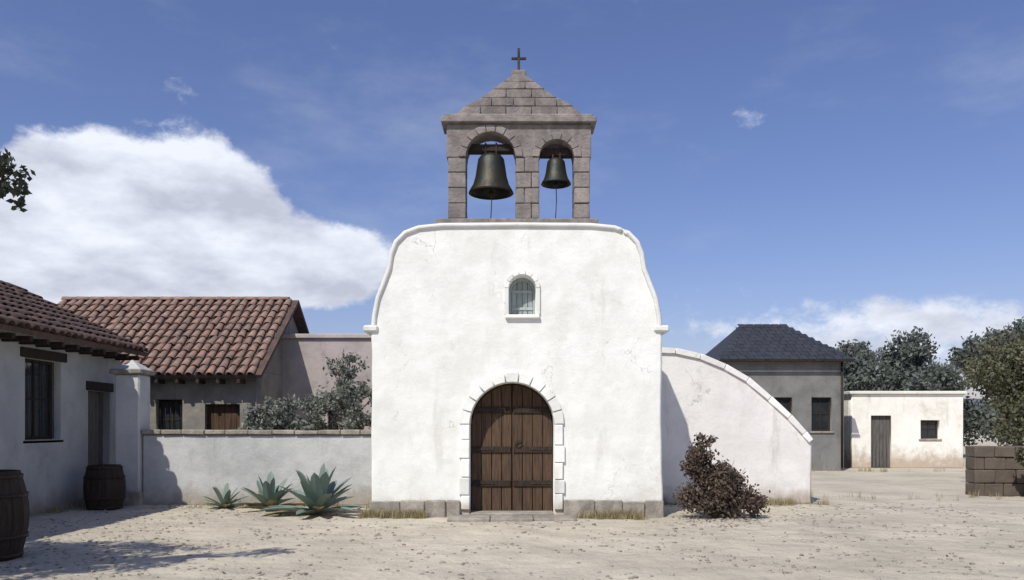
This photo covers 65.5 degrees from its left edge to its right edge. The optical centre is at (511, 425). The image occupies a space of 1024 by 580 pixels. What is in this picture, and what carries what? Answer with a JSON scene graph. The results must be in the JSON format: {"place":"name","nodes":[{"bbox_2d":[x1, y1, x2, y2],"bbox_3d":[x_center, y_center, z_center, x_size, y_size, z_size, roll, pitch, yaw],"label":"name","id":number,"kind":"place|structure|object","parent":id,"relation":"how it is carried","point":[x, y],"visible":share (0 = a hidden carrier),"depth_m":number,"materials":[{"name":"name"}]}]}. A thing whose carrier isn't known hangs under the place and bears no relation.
{"place":"outdoors","nodes":[
{"label":"outdoors","id":0,"kind":"place"},
{"bbox_2d":[0,280,148,516],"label":"house","id":1,"kind":"structure","parent":0,"point":[57,406],"depth_m":14.79,"materials":[{"name":"white paint"}]},
{"bbox_2d":[23,359,63,442],"bbox_3d":[-8.518,-0.430,14.300,0.235,1.500,1.260,0,0,0],"label":"window","id":2,"kind":"structure","parent":1,"relation":"in","point":[38,374],"depth_m":14.43,"materials":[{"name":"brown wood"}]},
{"bbox_2d":[88,391,102,464],"bbox_3d":[-8.585,0.390,16.225,0.069,2.180,0.850,0,0,0],"label":"door","id":3,"kind":"structure","parent":1,"relation":"in","point":[95,399],"depth_m":16.37,"materials":[{"name":"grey wood"}]},
{"bbox_2d":[281,334,371,429],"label":"house","id":4,"kind":"structure","parent":0,"point":[304,360],"depth_m":22.00,"materials":[{"name":"beige concrete"}]},
{"bbox_2d":[328,393,344,429],"bbox_3d":[-4.800,-0.365,22.078,0.760,1.070,0.235,0,0,0],"label":"window","id":5,"kind":"structure","parent":4,"relation":"in","point":[333,411],"depth_m":22.16,"materials":[{"name":"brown wood"}]},
{"bbox_2d":[0,429,1023,579],"bbox_3d":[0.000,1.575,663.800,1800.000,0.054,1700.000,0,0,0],"label":"ground","id":6,"kind":"structure","parent":0,"point":[893,486],"depth_m":10.72,"materials":[{"name":"beige sand"}]},
{"bbox_2d":[0,469,29,561],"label":"barrel","id":7,"kind":"object","parent":6,"relation":"on","point":[14,513],"visible":0.98,"depth_m":9.34,"materials":[{"name":"brown wood"}]},
{"bbox_2d":[0,148,35,211],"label":"tree","id":8,"kind":"object","parent":6,"relation":"on","point":[6,158],"visible":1,"depth_m":7.12,"materials":[{"name":"green plant"}]},
{"bbox_2d":[83,464,125,509],"bbox_3d":[-7.750,1.175,15.150,0.731,0.850,0.721,0,0,0],"label":"barrel","id":9,"kind":"object","parent":6,"relation":"on","point":[104,486],"visible":1,"depth_m":14.88,"materials":[{"name":"brown wood"}]},
{"bbox_2d":[109,360,154,505],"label":"gate pillar","id":10,"kind":"structure","parent":6,"relation":"on","point":[132,399],"depth_m":15.75,"materials":[{"name":"paint"}]},
{"bbox_2d":[57,296,309,429],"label":"house","id":11,"kind":"structure","parent":6,"relation":"on","point":[214,363],"depth_m":20.62,"materials":[{"name":"brown tile"}]},
{"bbox_2d":[159,400,181,429],"bbox_3d":[-8.525,-0.125,19.959,0.650,1.050,0.153,0,0,0],"label":"window","id":12,"kind":"structure","parent":11,"relation":"in","point":[170,411],"depth_m":20.00,"materials":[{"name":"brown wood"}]},
{"bbox_2d":[207,404,239,429],"bbox_3d":[-7.200,0.520,19.989,0.886,2.120,0.033,0,0,0],"label":"door","id":13,"kind":"structure","parent":11,"relation":"in","point":[219,416],"depth_m":19.97,"materials":[{"name":"brown wood"}]},
{"bbox_2d":[203,482,247,508],"bbox_3d":[-5.532,1.383,15.282,0.977,0.581,0.996,0,0,0],"label":"agave","id":14,"kind":"object","parent":6,"relation":"on","point":[225,499],"visible":0.88,"depth_m":15.19,"materials":[{"name":"plant"}]},
{"bbox_2d":[141,430,371,505],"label":"garden wall","id":15,"kind":"structure","parent":6,"relation":"on","point":[183,467],"depth_m":15.83,"materials":[{"name":"paint"}]},
{"bbox_2d":[235,471,305,508],"bbox_3d":[-4.486,1.229,14.962,1.489,0.726,1.447,0,0,0],"label":"agave","id":16,"kind":"object","parent":6,"relation":"on","point":[270,493],"visible":0.88,"depth_m":14.80,"materials":[{"name":"plant"}]},
{"bbox_2d":[238,393,324,430],"bbox_3d":[-5.296,0.461,18.254,1.975,2.409,2.136,0,0,0],"label":"shrub","id":17,"kind":"object","parent":6,"relation":"on","point":[279,418],"visible":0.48,"depth_m":17.76,"materials":[{"name":"green plant"}]},
{"bbox_2d":[258,463,366,515],"bbox_3d":[-3.399,1.148,14.176,1.947,0.978,1.767,0,0,29],"label":"agave","id":18,"kind":"object","parent":6,"relation":"on","point":[317,496],"visible":0.99,"depth_m":13.94,"materials":[{"name":"plant"}]},
{"bbox_2d":[298,350,371,430],"bbox_3d":[-4.148,-0.089,19.116,1.913,3.530,1.847,0,0,0],"label":"tree","id":19,"kind":"object","parent":6,"relation":"on","point":[349,399],"visible":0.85,"depth_m":19.03,"materials":[{"name":"green plant"}]},
{"bbox_2d":[0,504,990,578],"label":"fallen leaves","id":20,"kind":"object","parent":6,"relation":"on","point":[332,540],"visible":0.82,"depth_m":10.37,"materials":[{"name":"brown plant"}]},
{"bbox_2d":[2,503,1023,579],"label":"pebbles","id":21,"kind":"object","parent":6,"relation":"on","point":[463,563],"visible":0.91,"depth_m":10.85,"materials":[{"name":"beige gravel"}]},
{"bbox_2d":[363,48,668,521],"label":"chapel","id":22,"kind":"structure","parent":6,"relation":"on","point":[517,368],"depth_m":13.80,"materials":[{"name":"paint"}]},
{"bbox_2d":[472,384,511,510],"bbox_3d":[-0.362,0.406,14.145,0.712,2.288,0.120,0,0,0],"label":"door","id":23,"kind":"structure","parent":22,"relation":"in","point":[492,417],"depth_m":14.12,"materials":[{"name":"brown wood"}]},
{"bbox_2d":[509,278,534,313],"bbox_3d":[0.180,-2.265,14.100,0.460,0.690,0.060,0,0,0],"label":"window","id":24,"kind":"structure","parent":22,"relation":"in","point":[518,288],"depth_m":14.09,"materials":[{"name":"glass"}]},
{"bbox_2d":[512,384,551,510],"bbox_3d":[0.362,0.406,14.145,0.712,2.288,0.120,0,0,0],"label":"door","id":25,"kind":"structure","parent":22,"relation":"in","point":[531,417],"depth_m":14.12,"materials":[{"name":"brown wood"}]},
{"bbox_2d":[671,432,770,518],"bbox_3d":[3.570,0.886,13.602,1.713,1.570,1.040,0,0,0],"label":"shrub","id":26,"kind":"object","parent":6,"relation":"on","point":[719,491],"visible":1,"depth_m":13.49,"materials":[{"name":"brown plant"}]},
{"bbox_2d":[661,347,812,504],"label":"sloping wall","id":27,"kind":"structure","parent":6,"relation":"on","point":[765,439],"depth_m":16.05,"materials":[{"name":"white paint"}]},
{"bbox_2d":[830,339,903,391],"bbox_3d":[17.103,-1.321,40.833,5.206,6.167,5.796,0,0,-44],"label":"tree","id":28,"kind":"object","parent":6,"relation":"on","point":[861,373],"visible":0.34,"depth_m":38.96,"materials":[{"name":"green plant"}]},
{"bbox_2d":[858,343,895,390],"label":"tree","id":29,"kind":"object","parent":6,"relation":"on","point":[870,352],"visible":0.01,"depth_m":42.96,"materials":[{"name":"green plant"}]},
{"bbox_2d":[844,391,966,467],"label":"outbuilding","id":30,"kind":"structure","parent":6,"relation":"on","point":[903,429],"depth_m":30.00,"materials":[{"name":"white paint"}]},
{"bbox_2d":[871,415,889,467],"bbox_3d":[13.900,0.600,30.155,0.800,2.000,0.070,0,0,0],"label":"door","id":31,"kind":"structure","parent":30,"relation":"in","point":[880,424],"depth_m":30.12,"materials":[{"name":"grey wood"}]},
{"bbox_2d":[919,420,941,440],"bbox_3d":[15.750,0.185,30.078,0.860,0.770,0.235,0,0,0],"label":"window","id":32,"kind":"structure","parent":30,"relation":"in","point":[929,428],"depth_m":30.16,"materials":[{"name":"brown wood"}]},
{"bbox_2d":[873,326,987,446],"bbox_3d":[20.718,-1.632,39.674,6.345,6.693,5.029,0,0,-33],"label":"tree","id":33,"kind":"object","parent":6,"relation":"on","point":[912,356],"visible":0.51,"depth_m":39.23,"materials":[{"name":"green plant"}]},
{"bbox_2d":[937,316,1023,445],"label":"tree","id":34,"kind":"object","parent":6,"relation":"on","point":[957,353],"visible":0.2,"depth_m":38.38,"materials":[{"name":"green plant"}]},
{"bbox_2d":[952,325,1023,445],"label":"tree","id":35,"kind":"object","parent":6,"relation":"on","point":[1003,378],"visible":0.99,"depth_m":19.69,"materials":[{"name":"green plant"}]},
{"bbox_2d":[965,446,1023,496],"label":"wall","id":36,"kind":"structure","parent":6,"relation":"on","point":[993,470],"depth_m":17.91,"materials":[{"name":"brown stone"}]},
{"bbox_2d":[1014,447,1023,467],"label":"shrub","id":37,"kind":"object","parent":6,"relation":"on","point":[1019,456],"visible":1,"depth_m":17.33,"materials":[{"name":"green plant"}]},
{"bbox_2d":[0,0,1023,398],"label":"sky","id":38,"kind":"structure","parent":0,"point":[830,171],"materials":[{"name":"blue"}]},
{"bbox_2d":[30,467,1001,519],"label":"dry grass","id":39,"kind":"structure","parent":0,"point":[420,514],"depth_m":13.66,"materials":[{"name":"plant"}]},
{"bbox_2d":[705,324,852,470],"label":"house","id":40,"kind":"structure","parent":0,"point":[798,376],"depth_m":28.30,"materials":[{"name":"grey concrete"}]},
{"bbox_2d":[774,398,790,412],"bbox_3d":[9.600,-0.400,28.450,0.700,1.200,0.070,0,0,0],"label":"window","id":41,"kind":"structure","parent":40,"relation":"in","point":[785,402],"depth_m":28.45,"materials":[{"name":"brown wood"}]},
{"bbox_2d":[809,398,833,432],"bbox_3d":[11.000,-0.365,28.367,0.860,1.270,0.235,0,0,0],"label":"window","id":42,"kind":"structure","parent":40,"relation":"in","point":[820,406],"depth_m":28.45,"materials":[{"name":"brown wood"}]},
{"bbox_2d":[963,398,991,427],"bbox_3d":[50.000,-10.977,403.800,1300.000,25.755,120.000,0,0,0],"label":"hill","id":43,"kind":"structure","parent":0,"point":[975,403],"depth_m":410.11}
]}

